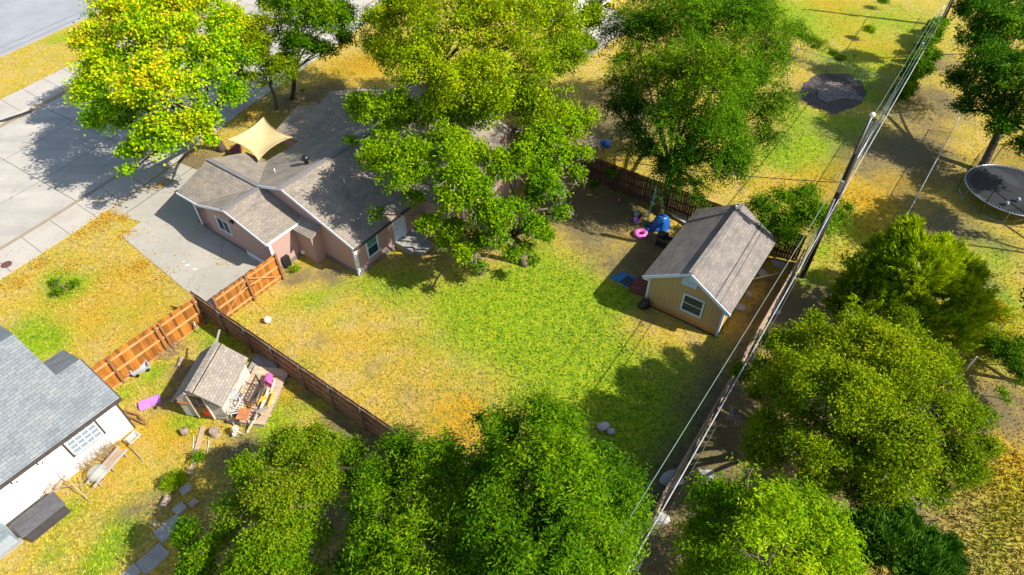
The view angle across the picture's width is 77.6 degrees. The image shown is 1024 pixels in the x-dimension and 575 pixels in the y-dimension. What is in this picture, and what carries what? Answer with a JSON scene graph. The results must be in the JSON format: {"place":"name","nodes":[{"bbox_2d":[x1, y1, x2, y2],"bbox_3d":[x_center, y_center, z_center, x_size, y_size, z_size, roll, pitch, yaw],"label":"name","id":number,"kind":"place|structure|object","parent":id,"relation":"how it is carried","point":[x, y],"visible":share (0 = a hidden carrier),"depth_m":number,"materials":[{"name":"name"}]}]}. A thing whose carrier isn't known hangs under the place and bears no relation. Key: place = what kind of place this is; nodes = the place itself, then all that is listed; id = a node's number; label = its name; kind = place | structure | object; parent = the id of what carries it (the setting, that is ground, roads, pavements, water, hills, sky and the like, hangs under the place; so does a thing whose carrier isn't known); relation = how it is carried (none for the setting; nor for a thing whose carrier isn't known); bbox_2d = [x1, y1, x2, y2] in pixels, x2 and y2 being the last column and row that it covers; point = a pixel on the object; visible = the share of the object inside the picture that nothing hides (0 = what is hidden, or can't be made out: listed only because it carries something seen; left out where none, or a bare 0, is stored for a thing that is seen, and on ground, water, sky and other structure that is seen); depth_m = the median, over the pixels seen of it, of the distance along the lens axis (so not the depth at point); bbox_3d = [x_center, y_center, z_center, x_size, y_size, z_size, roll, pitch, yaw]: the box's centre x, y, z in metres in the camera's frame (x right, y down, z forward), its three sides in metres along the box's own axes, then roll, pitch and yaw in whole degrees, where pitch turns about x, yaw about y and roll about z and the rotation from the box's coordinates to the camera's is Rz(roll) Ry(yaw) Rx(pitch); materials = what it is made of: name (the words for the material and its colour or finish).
{"place":"outdoors","nodes":[
{"label":"outdoors","id":0,"kind":"place"},
{"bbox_2d":[0,0,229,119],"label":"sidewalk","id":1,"kind":"structure","parent":0,"point":[23,98],"depth_m":49.82,"materials":[{"name":"concrete"}]},
{"bbox_2d":[0,0,235,123],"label":"kerb","id":2,"kind":"structure","parent":1,"relation":"on","point":[40,101],"depth_m":48.84,"materials":[{"name":"concrete"}]},
{"bbox_2d":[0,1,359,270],"bbox_3d":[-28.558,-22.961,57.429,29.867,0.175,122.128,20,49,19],"label":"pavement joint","id":3,"kind":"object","parent":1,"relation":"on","point":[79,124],"visible":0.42,"depth_m":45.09,"materials":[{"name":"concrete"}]},
{"bbox_2d":[110,162,260,306],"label":"driveway","id":4,"kind":"structure","parent":0,"point":[204,280],"depth_m":37.28,"materials":[{"name":"concrete"}]},
{"bbox_2d":[0,0,372,246],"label":"street","id":5,"kind":"structure","parent":0,"point":[32,205],"depth_m":43.64,"materials":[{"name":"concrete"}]},
{"bbox_2d":[0,0,241,127],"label":"gutter","id":6,"kind":"object","parent":5,"relation":"on","point":[36,107],"visible":0.28,"depth_m":48.67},
{"bbox_2d":[0,0,375,249],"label":"gutter","id":7,"kind":"object","parent":5,"relation":"on","point":[60,211],"visible":0.37,"depth_m":40.20,"materials":[{"name":"concrete"}]},
{"bbox_2d":[0,0,376,252],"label":"kerb","id":8,"kind":"structure","parent":5,"relation":"on","point":[49,221],"depth_m":39.51,"materials":[{"name":"concrete"}]},
{"bbox_2d":[0,0,381,278],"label":"sidewalk","id":9,"kind":"structure","parent":0,"point":[46,237],"depth_m":40.15,"materials":[{"name":"concrete"}]},
{"bbox_2d":[262,373,272,387],"bbox_3d":[-11.317,4.305,29.700,0.476,0.478,0.590,2,45,2],"label":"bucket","id":10,"kind":"object","parent":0,"point":[268,377],"visible":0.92,"depth_m":29.64,"materials":[{"name":"pink plastic"}]},
{"bbox_2d":[0,0,1023,574],"bbox_3d":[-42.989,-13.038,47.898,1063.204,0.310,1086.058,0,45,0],"label":"ground","id":11,"kind":"structure","parent":0,"point":[914,158],"depth_m":33.38,"materials":[{"name":"plant"}]},
{"bbox_2d":[0,522,23,559],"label":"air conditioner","id":12,"kind":"object","parent":11,"relation":"on","point":[10,539],"visible":1,"depth_m":24.49,"materials":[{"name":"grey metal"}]},
{"bbox_2d":[10,491,70,542],"bbox_3d":[-18.489,9.076,25.108,0.835,0.804,1.680,27,51,24],"label":"storage box","id":13,"kind":"object","parent":11,"relation":"on","point":[40,518],"visible":1,"depth_m":24.91,"materials":[{"name":"wood"}]},
{"bbox_2d":[0,0,100,56],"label":"parking lot","id":14,"kind":"structure","parent":11,"relation":"on","point":[19,19],"depth_m":59.59,"materials":[{"name":"concrete"}]},
{"bbox_2d":[41,475,70,496],"bbox_3d":[-18.828,8.139,26.193,0.692,0.602,1.136,27,51,24],"label":"scrap pile","id":15,"kind":"object","parent":11,"relation":"on","point":[51,484],"visible":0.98,"depth_m":26.19,"materials":[{"name":"beige wood"}]},
{"bbox_2d":[47,276,82,297],"bbox_3d":[-24.305,-0.063,34.295,1.966,0.820,1.567,0,45,0],"label":"weed patch","id":16,"kind":"object","parent":11,"relation":"on","point":[58,289],"visible":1,"depth_m":34.39,"materials":[{"name":"green plant"}]},
{"bbox_2d":[0,326,135,525],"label":"house","id":17,"kind":"structure","parent":11,"relation":"on","point":[58,410],"depth_m":25.83,"materials":[{"name":"white"}]},
{"bbox_2d":[64,422,103,454],"bbox_3d":[-17.815,6.213,26.474,0.060,1.150,1.250,27,51,24],"label":"window","id":18,"kind":"structure","parent":17,"relation":"in","point":[91,433],"depth_m":26.56,"materials":[{"name":"glass"}]},
{"bbox_2d":[65,438,112,471],"bbox_3d":[-17.998,6.994,27.001,2.016,1.103,1.816,0,45,0],"label":"dry brush","id":19,"kind":"object","parent":11,"relation":"on","point":[87,463],"visible":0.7,"depth_m":27.02,"materials":[{"name":"plant"}]},
{"bbox_2d":[86,445,127,486],"bbox_3d":[-17.031,7.606,26.903,0.520,0.375,1.842,15,47,14],"label":"slatted frame","id":20,"kind":"object","parent":11,"relation":"on","point":[118,455],"visible":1,"depth_m":26.86,"materials":[{"name":"grey wood"}]},
{"bbox_2d":[121,563,140,574],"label":"stepping stone","id":21,"kind":"object","parent":11,"relation":"on","point":[133,569],"visible":1,"depth_m":24.05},
{"bbox_2d":[123,430,140,443],"bbox_3d":[-16.616,6.610,27.940,0.444,0.190,0.584,20,49,19],"label":"basin","id":22,"kind":"object","parent":11,"relation":"on","point":[132,437],"visible":0.96,"depth_m":27.94,"materials":[{"name":"ceramic"}]},
{"bbox_2d":[123,409,146,424],"bbox_3d":[-16.966,5.850,28.650,1.414,0.200,0.461,13,47,13],"label":"wooden trestle","id":23,"kind":"object","parent":11,"relation":"on","point":[139,415],"visible":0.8,"depth_m":28.61,"materials":[{"name":"brown wood"}]},
{"bbox_2d":[126,359,149,376],"bbox_3d":[-17.902,3.958,30.517,1.048,0.327,0.540,-33,54,-28],"label":"garden cart","id":24,"kind":"object","parent":11,"relation":"on","point":[145,366],"visible":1,"depth_m":30.52,"materials":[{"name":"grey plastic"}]},
{"bbox_2d":[91,297,206,388],"bbox_3d":[-19.511,4.964,28.502,0.169,1.870,13.100,27,51,24],"label":"wooden fence","id":25,"kind":"object","parent":11,"relation":"on","point":[163,333],"visible":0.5,"depth_m":30.59,"materials":[{"name":"orange wood"}]},
{"bbox_2d":[138,394,161,410],"bbox_3d":[-16.679,5.293,29.351,0.920,0.130,0.460,-22,49,-20],"label":"plastic tray","id":26,"kind":"object","parent":11,"relation":"on","point":[149,402],"visible":1,"depth_m":29.33,"materials":[{"name":"plastic"}]},
{"bbox_2d":[135,543,169,574],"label":"stepping stone","id":27,"kind":"object","parent":11,"relation":"on","point":[160,553],"visible":1,"depth_m":24.36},
{"bbox_2d":[60,0,264,177],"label":"maple tree","id":28,"kind":"object","parent":11,"relation":"on","point":[143,82],"visible":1,"depth_m":37.42,"materials":[{"name":"green plant"}]},
{"bbox_2d":[159,495,171,506],"bbox_3d":[-14.084,8.681,25.914,0.348,0.263,0.449,6,46,6],"label":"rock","id":29,"kind":"object","parent":11,"relation":"on","point":[165,501],"visible":1,"depth_m":25.84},
{"bbox_2d":[153,514,179,542],"bbox_3d":[-13.555,9.526,25.213,0.680,0.050,1.000,31,53,27],"label":"stepping stone","id":30,"kind":"object","parent":11,"relation":"on","point":[162,532],"visible":0.72,"depth_m":25.15,"materials":[{"name":"stone"}]},
{"bbox_2d":[151,338,186,360],"bbox_3d":[-17.050,2.918,31.428,2.097,0.507,1.928,-31,53,-27],"label":"dry brush","id":31,"kind":"object","parent":11,"relation":"on","point":[174,349],"visible":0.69,"depth_m":31.37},
{"bbox_2d":[158,468,187,494],"bbox_3d":[-13.965,7.907,26.219,1.086,1.027,1.418,34,54,29],"label":"grass tuft","id":32,"kind":"object","parent":11,"relation":"on","point":[172,479],"visible":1,"depth_m":26.10,"materials":[{"name":"green plant"}]},
{"bbox_2d":[172,502,186,514],"bbox_3d":[-13.453,8.944,25.786,0.400,0.050,0.440,29,52,26],"label":"stepping stone","id":33,"kind":"object","parent":11,"relation":"on","point":[179,508],"visible":1,"depth_m":25.76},
{"bbox_2d":[178,483,192,494],"bbox_3d":[-13.523,8.335,26.387,0.400,0.050,0.440,33,54,28],"label":"stepping stone","id":34,"kind":"object","parent":11,"relation":"on","point":[186,488],"visible":0.97,"depth_m":26.37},
{"bbox_2d":[187,426,205,474],"bbox_3d":[-13.680,7.027,27.655,0.200,0.050,2.349,-4,46,-4],"label":"plank","id":35,"kind":"object","parent":11,"relation":"on","point":[197,446],"visible":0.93,"depth_m":27.80,"materials":[{"name":"beige wood"}]},
{"bbox_2d":[189,447,206,464],"bbox_3d":[-13.374,7.148,27.098,0.778,0.834,0.829,0,45,0],"label":"weed","id":36,"kind":"object","parent":11,"relation":"on","point":[196,456],"visible":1,"depth_m":27.05,"materials":[{"name":"green plant"}]},
{"bbox_2d":[209,426,220,438],"bbox_3d":[-13.112,6.379,28.110,0.460,0.335,0.460,0,45,0],"label":"tree stump","id":37,"kind":"object","parent":11,"relation":"on","point":[214,432],"visible":1,"depth_m":28.01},
{"bbox_2d":[171,329,294,426],"bbox_3d":[-12.719,3.912,29.015,3.930,2.504,3.910,5,46,5],"label":"playhouse","id":38,"kind":"object","parent":11,"relation":"on","point":[210,381],"visible":0.9,"depth_m":28.50,"materials":[{"name":"grey"}]},
{"bbox_2d":[187,396,212,418],"bbox_3d":[-13.721,5.317,28.104,0.640,1.600,0.080,5,46,5],"label":"door","id":39,"kind":"structure","parent":38,"relation":"in","point":[197,402],"depth_m":28.07,"materials":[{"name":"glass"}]},
{"bbox_2d":[225,396,242,419],"bbox_3d":[-12.279,5.338,28.308,0.700,0.990,0.759,-8,46,-8],"label":"bistro chair","id":40,"kind":"object","parent":38,"relation":"on","point":[231,404],"visible":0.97,"depth_m":28.28,"materials":[{"name":"white paint"}]},
{"bbox_2d":[230,387,246,405],"bbox_3d":[-12.377,4.936,28.802,0.335,0.858,0.427,31,53,27],"label":"patio chair","id":41,"kind":"object","parent":38,"relation":"on","point":[240,394],"visible":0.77,"depth_m":28.75,"materials":[{"name":"metal"}]},
{"bbox_2d":[235,408,253,425],"bbox_3d":[-11.812,5.745,28.216,0.520,0.540,0.580,5,46,5],"label":"side table","id":42,"kind":"object","parent":38,"relation":"on","point":[243,413],"visible":1,"depth_m":28.04,"materials":[{"name":"brown wood"}]},
{"bbox_2d":[243,374,270,408],"bbox_3d":[-11.530,4.788,28.869,0.495,0.950,1.350,5,46,5],"label":"bench","id":43,"kind":"object","parent":38,"relation":"on","point":[253,393],"visible":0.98,"depth_m":28.84,"materials":[{"name":"brown wood"}]},
{"bbox_2d":[229,144,241,154],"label":"patio step","id":44,"kind":"object","parent":11,"relation":"on","point":[235,148],"visible":0.57,"depth_m":43.26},
{"bbox_2d":[231,423,243,438],"bbox_3d":[-12.086,6.219,27.906,0.431,0.847,0.347,-26,51,-23],"label":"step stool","id":45,"kind":"object","parent":11,"relation":"on","point":[235,429],"visible":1,"depth_m":27.88,"materials":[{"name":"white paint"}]},
{"bbox_2d":[211,253,284,316],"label":"gate","id":46,"kind":"structure","parent":11,"relation":"on","point":[243,291],"depth_m":33.30,"materials":[{"name":"orange wood"}]},
{"bbox_2d":[218,1,303,109],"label":"oak tree","id":47,"kind":"object","parent":11,"relation":"on","point":[279,62],"visible":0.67,"depth_m":42.44,"materials":[{"name":"green plant"}]},
{"bbox_2d":[166,416,366,574],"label":"crape myrtle","id":48,"kind":"object","parent":11,"relation":"on","point":[274,541],"visible":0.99,"depth_m":21.38,"materials":[{"name":"green plant"}]},
{"bbox_2d":[254,0,358,99],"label":"oak tree","id":49,"kind":"object","parent":11,"relation":"on","point":[319,15],"visible":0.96,"depth_m":42.07,"materials":[{"name":"green plant"}]},
{"bbox_2d":[189,290,474,495],"bbox_3d":[-6.425,5.706,27.653,23.950,1.860,0.154,27,51,24],"label":"wooden fence","id":50,"kind":"object","parent":11,"relation":"on","point":[366,419],"visible":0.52,"depth_m":29.35,"materials":[{"name":"brown wood"}]},
{"bbox_2d":[176,83,519,275],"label":"house","id":51,"kind":"structure","parent":11,"relation":"on","point":[285,209],"depth_m":35.90,"materials":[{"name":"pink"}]},
{"bbox_2d":[214,215,232,235],"bbox_3d":[-16.339,-3.515,36.116,1.190,0.990,0.060,27,51,24],"label":"window","id":52,"kind":"structure","parent":51,"relation":"in","point":[223,225],"depth_m":36.11,"materials":[{"name":"clear glass"}]},
{"bbox_2d":[226,117,291,160],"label":"shade sail","id":53,"kind":"object","parent":51,"relation":"attached to","point":[260,138],"visible":1,"depth_m":40.30,"materials":[{"name":"yellow fabric"}]},
{"bbox_2d":[365,235,379,258],"bbox_3d":[-7.661,-2.320,34.979,0.060,1.380,0.900,27,51,24],"label":"window","id":54,"kind":"structure","parent":51,"relation":"in","point":[372,246],"depth_m":35.10,"materials":[{"name":"clear glass"}]},
{"bbox_2d":[394,216,406,239],"bbox_3d":[-6.353,-3.561,36.262,0.130,1.800,0.880,27,51,24],"label":"door","id":55,"kind":"structure","parent":51,"relation":"in","point":[400,224],"depth_m":36.40,"materials":[{"name":"wood"}]},
{"bbox_2d":[317,421,484,574],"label":"elm tree","id":56,"kind":"object","parent":11,"relation":"on","point":[404,536],"visible":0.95,"depth_m":20.35,"materials":[{"name":"green plant"}]},
{"bbox_2d":[338,85,605,279],"bbox_3d":[-2.723,-5.329,33.901,15.085,8.645,9.942,6,46,6],"label":"pecan tree","id":57,"kind":"object","parent":11,"relation":"on","point":[461,182],"visible":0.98,"depth_m":31.29,"materials":[{"name":"green plant"}]},
{"bbox_2d":[344,0,620,133],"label":"elm tree","id":58,"kind":"object","parent":11,"relation":"on","point":[476,68],"visible":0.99,"depth_m":32.72,"materials":[{"name":"green plant"}]},
{"bbox_2d":[0,46,1021,507],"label":"fallen leaves","id":59,"kind":"object","parent":11,"relation":"on","point":[106,214],"visible":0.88,"depth_m":36.26,"materials":[{"name":"yellow plant"}]},
{"bbox_2d":[428,383,662,574],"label":"elm tree","id":60,"kind":"object","parent":11,"relation":"on","point":[582,500],"visible":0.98,"depth_m":18.34,"materials":[{"name":"green plant"}]},
{"bbox_2d":[582,168,620,190],"bbox_3d":[5.686,-6.746,39.985,2.491,1.788,1.612,0,45,0],"label":"sapling","id":61,"kind":"object","parent":11,"relation":"on","point":[610,173],"visible":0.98,"depth_m":39.70,"materials":[{"name":"green plant"}]},
{"bbox_2d":[597,421,609,431],"bbox_3d":[4.065,6.143,28.270,0.598,0.258,0.427,-19,48,-17],"label":"rock","id":62,"kind":"object","parent":11,"relation":"on","point":[603,426],"visible":0.99,"depth_m":28.17,"materials":[{"name":"stone"}]},
{"bbox_2d":[610,272,635,287],"bbox_3d":[6.189,-0.533,34.986,1.316,0.025,1.005,33,54,28],"label":"mat","id":63,"kind":"object","parent":11,"relation":"on","point":[622,275],"visible":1,"depth_m":34.99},
{"bbox_2d":[620,275,633,286],"bbox_3d":[6.420,-0.275,34.684,0.672,0.020,0.883,-33,54,-28],"label":"mat","id":64,"kind":"object","parent":63,"relation":"on","point":[627,280],"visible":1,"depth_m":34.73,"materials":[{"name":"fabric"}]},
{"bbox_2d":[628,275,648,296],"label":"step platform","id":65,"kind":"structure","parent":11,"relation":"on","point":[639,285],"depth_m":34.36,"materials":[{"name":"wood"}]},
{"bbox_2d":[634,228,647,238],"bbox_3d":[7.563,-3.178,37.401,0.860,0.298,0.817,0,45,0],"label":"swim ring","id":66,"kind":"object","parent":11,"relation":"on","point":[640,236],"visible":1,"depth_m":37.26,"materials":[{"name":"pink plastic"}]},
{"bbox_2d":[638,297,650,309],"bbox_3d":[7.120,0.738,33.296,1.171,0.650,0.526,-23,50,-21],"label":"garbage bag","id":67,"kind":"object","parent":11,"relation":"on","point":[643,303],"visible":0.95,"depth_m":33.11,"materials":[{"name":"black plastic"}]},
{"bbox_2d":[647,186,656,221],"bbox_3d":[8.268,-4.959,37.670,0.280,2.405,0.534,5,46,6],"label":"ladder","id":68,"kind":"object","parent":11,"relation":"on","point":[651,203],"visible":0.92,"depth_m":37.58,"materials":[{"name":"metal"}]},
{"bbox_2d":[510,128,805,260],"bbox_3d":[8.093,-6.024,39.100,20.235,1.860,0.154,27,51,24],"label":"wooden fence","id":69,"kind":"object","parent":11,"relation":"on","point":[634,186],"visible":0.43,"depth_m":39.07,"materials":[{"name":"brown wood"}]},
{"bbox_2d":[646,214,670,231],"bbox_3d":[8.726,-3.884,37.619,1.446,0.928,0.974,0,45,0],"label":"tarp cover","id":70,"kind":"object","parent":11,"relation":"on","point":[660,222],"visible":0.94,"depth_m":37.47,"materials":[{"name":"plastic"}]},
{"bbox_2d":[648,510,669,524],"bbox_3d":[5.852,9.116,25.352,0.881,0.222,0.600,0,45,0],"label":"stone","id":71,"kind":"object","parent":11,"relation":"on","point":[661,518],"visible":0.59,"depth_m":25.22,"materials":[{"name":"stone"}]},
{"bbox_2d":[654,230,672,248],"bbox_3d":[8.776,-2.708,36.413,1.018,1.028,0.488,27,51,24],"label":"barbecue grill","id":72,"kind":"object","parent":11,"relation":"on","point":[663,235],"visible":0.9,"depth_m":36.21,"materials":[{"name":"black metal"}]},
{"bbox_2d":[659,469,683,487],"bbox_3d":[6.604,7.949,26.520,1.060,0.187,0.749,-16,48,-15],"label":"stone","id":73,"kind":"object","parent":11,"relation":"on","point":[665,478],"visible":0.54,"depth_m":26.46,"materials":[{"name":"stone"}]},
{"bbox_2d":[590,0,818,214],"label":"elm tree","id":74,"kind":"object","parent":11,"relation":"on","point":[733,80],"visible":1,"depth_m":34.32,"materials":[{"name":"green plant"}]},
{"bbox_2d":[642,202,776,336],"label":"shed","id":75,"kind":"structure","parent":11,"relation":"on","point":[702,270],"depth_m":32.08,"materials":[{"name":"beige"}]},
{"bbox_2d":[680,292,705,317],"bbox_3d":[8.962,0.902,31.681,1.130,1.180,0.060,27,51,24],"label":"window","id":76,"kind":"structure","parent":75,"relation":"in","point":[692,305],"depth_m":31.69,"materials":[{"name":"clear glass"}]},
{"bbox_2d":[624,239,810,564],"bbox_3d":[6.184,8.075,25.225,0.154,1.860,34.500,27,51,24],"label":"wooden fence","id":77,"kind":"object","parent":11,"relation":"on","point":[686,457],"visible":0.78,"depth_m":27.70,"materials":[{"name":"beige wood"}]},
{"bbox_2d":[734,302,745,310],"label":"paving stone","id":78,"kind":"object","parent":11,"relation":"on","point":[740,306],"visible":0.7,"depth_m":33.31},
{"bbox_2d":[665,451,876,574],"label":"elm tree","id":79,"kind":"object","parent":11,"relation":"on","point":[817,531],"visible":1,"depth_m":19.45,"materials":[{"name":"green plant"}]},
{"bbox_2d":[771,258,785,268],"bbox_3d":[14.956,-1.388,35.703,0.723,0.121,0.928,-33,54,-28],"label":"paving stone","id":80,"kind":"object","parent":11,"relation":"on","point":[778,263],"visible":0.96,"depth_m":35.63,"materials":[{"name":"stone"}]},
{"bbox_2d":[739,175,864,254],"bbox_3d":[15.857,-3.568,35.066,7.365,4.214,4.684,0,45,0],"label":"sapling","id":81,"kind":"object","parent":11,"relation":"on","point":[787,221],"visible":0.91,"depth_m":34.06,"materials":[{"name":"green plant"}]},
{"bbox_2d":[798,32,838,56],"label":"shrub","id":82,"kind":"object","parent":11,"relation":"on","point":[812,39],"visible":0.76,"depth_m":51.64,"materials":[{"name":"green plant"}]},
{"bbox_2d":[800,73,866,114],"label":"mulch bed","id":83,"kind":"object","parent":11,"relation":"on","point":[813,83],"visible":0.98,"depth_m":49.26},
{"bbox_2d":[817,82,865,102],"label":"wood chips","id":84,"kind":"object","parent":83,"relation":"on","point":[831,91],"visible":1,"depth_m":48.89,"materials":[{"name":"wood"}]},
{"bbox_2d":[766,39,900,93],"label":"chain link fence","id":85,"kind":"object","parent":11,"relation":"on","point":[838,68],"visible":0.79,"depth_m":50.47,"materials":[{"name":"metal"}]},
{"bbox_2d":[799,112,875,278],"bbox_3d":[15.670,-4.086,31.351,0.749,10.100,0.414,-8,46,-7],"label":"utility pole","id":86,"kind":"object","parent":11,"relation":"on","point":[849,168],"visible":0.95,"depth_m":30.59,"materials":[{"name":"wood"}]},
{"bbox_2d":[501,137,838,182],"bbox_3d":[7.465,-6.929,33.932,18.028,2.138,0.039,18,48,17],"label":"wire","id":87,"kind":"object","parent":86,"relation":"hanging from","point":[713,172],"visible":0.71,"depth_m":32.81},
{"bbox_2d":[616,171,843,538],"bbox_3d":[4.320,5.852,19.581,0.018,0.778,38.506,27,52,25],"label":"wire","id":88,"kind":"object","parent":86,"relation":"attached to","point":[726,362],"visible":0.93,"depth_m":22.79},
{"bbox_2d":[626,199,838,573],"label":"cable","id":89,"kind":"object","parent":86,"relation":"attached to","point":[733,385],"visible":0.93,"depth_m":23.69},
{"bbox_2d":[635,204,837,573],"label":"cable","id":90,"kind":"object","parent":86,"relation":"attached to","point":[728,403],"visible":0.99,"depth_m":23.57,"materials":[{"name":"rubber"}]},
{"bbox_2d":[841,0,952,195],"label":"cable","id":91,"kind":"object","parent":86,"relation":"attached to","point":[893,104],"visible":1,"depth_m":37.58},
{"bbox_2d":[833,51,858,63],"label":"shrub","id":92,"kind":"object","parent":11,"relation":"on","point":[840,57],"visible":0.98,"depth_m":50.94,"materials":[{"name":"green plant"}]},
{"bbox_2d":[724,301,1010,517],"bbox_3d":[13.737,4.595,24.391,10.987,8.007,9.819,0,45,0],"label":"mesquite tree","id":93,"kind":"object","parent":11,"relation":"on","point":[893,451],"visible":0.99,"depth_m":21.91,"materials":[{"name":"green plant"}]},
{"bbox_2d":[859,24,876,34],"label":"shrub","id":94,"kind":"object","parent":11,"relation":"on","point":[870,28],"visible":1,"depth_m":54.83,"materials":[{"name":"green plant"}]},
{"bbox_2d":[806,5,944,248],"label":"chain link fence","id":95,"kind":"object","parent":11,"relation":"on","point":[867,141],"visible":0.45,"depth_m":43.84,"materials":[{"name":"metal"}]},
{"bbox_2d":[839,499,974,574],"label":"cedar tree","id":96,"kind":"object","parent":11,"relation":"on","point":[899,545],"visible":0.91,"depth_m":20.57,"materials":[{"name":"green plant"}]},
{"bbox_2d":[818,211,1014,356],"bbox_3d":[19.818,0.177,30.240,9.289,5.838,6.991,0,45,0],"label":"cedar tree","id":97,"kind":"object","parent":11,"relation":"on","point":[964,312],"visible":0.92,"depth_m":29.47,"materials":[{"name":"green plant"}]},
{"bbox_2d":[889,16,951,101],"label":"vine","id":98,"kind":"object","parent":11,"relation":"on","point":[925,65],"visible":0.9,"depth_m":50.13,"materials":[{"name":"green plant"}]},
{"bbox_2d":[908,117,959,213],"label":"chain link fence","id":99,"kind":"object","parent":11,"relation":"on","point":[933,164],"visible":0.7,"depth_m":40.67,"materials":[{"name":"metal"}]},
{"bbox_2d":[945,0,1010,43],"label":"oak tree","id":100,"kind":"object","parent":11,"relation":"on","point":[959,9],"visible":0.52,"depth_m":48.62,"materials":[{"name":"green plant"}]},
{"bbox_2d":[939,0,1023,167],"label":"oak tree","id":101,"kind":"object","parent":11,"relation":"on","point":[996,65],"visible":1,"depth_m":40.31,"materials":[{"name":"green plant"}]},
{"bbox_2d":[958,142,1023,223],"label":"trampoline","id":102,"kind":"object","parent":11,"relation":"on","point":[998,185],"visible":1,"depth_m":39.34,"materials":[{"name":"fabric"}]},
{"bbox_2d":[969,297,1023,361],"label":"shrub","id":103,"kind":"object","parent":11,"relation":"on","point":[1001,318],"visible":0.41,"depth_m":30.93,"materials":[{"name":"green plant"}]},
{"bbox_2d":[980,333,1023,386],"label":"shrub","id":104,"kind":"object","parent":11,"relation":"on","point":[1011,353],"visible":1,"depth_m":29.11,"materials":[{"name":"green plant"}]},
{"bbox_2d":[990,383,1015,407],"bbox_3d":[22.184,4.970,28.894,0.872,0.941,1.263,0,45,0],"label":"shrub","id":105,"kind":"object","parent":11,"relation":"on","point":[1002,392],"visible":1,"depth_m":28.70,"materials":[{"name":"green plant"}]},
{"bbox_2d":[567,7,628,54],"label":"driveway","id":106,"kind":"structure","parent":0,"point":[594,33],"depth_m":56.84,"materials":[{"name":"concrete"}]},
{"bbox_2d":[699,469,715,480],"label":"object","id":107,"kind":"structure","parent":0,"point":[708,472],"depth_m":26.75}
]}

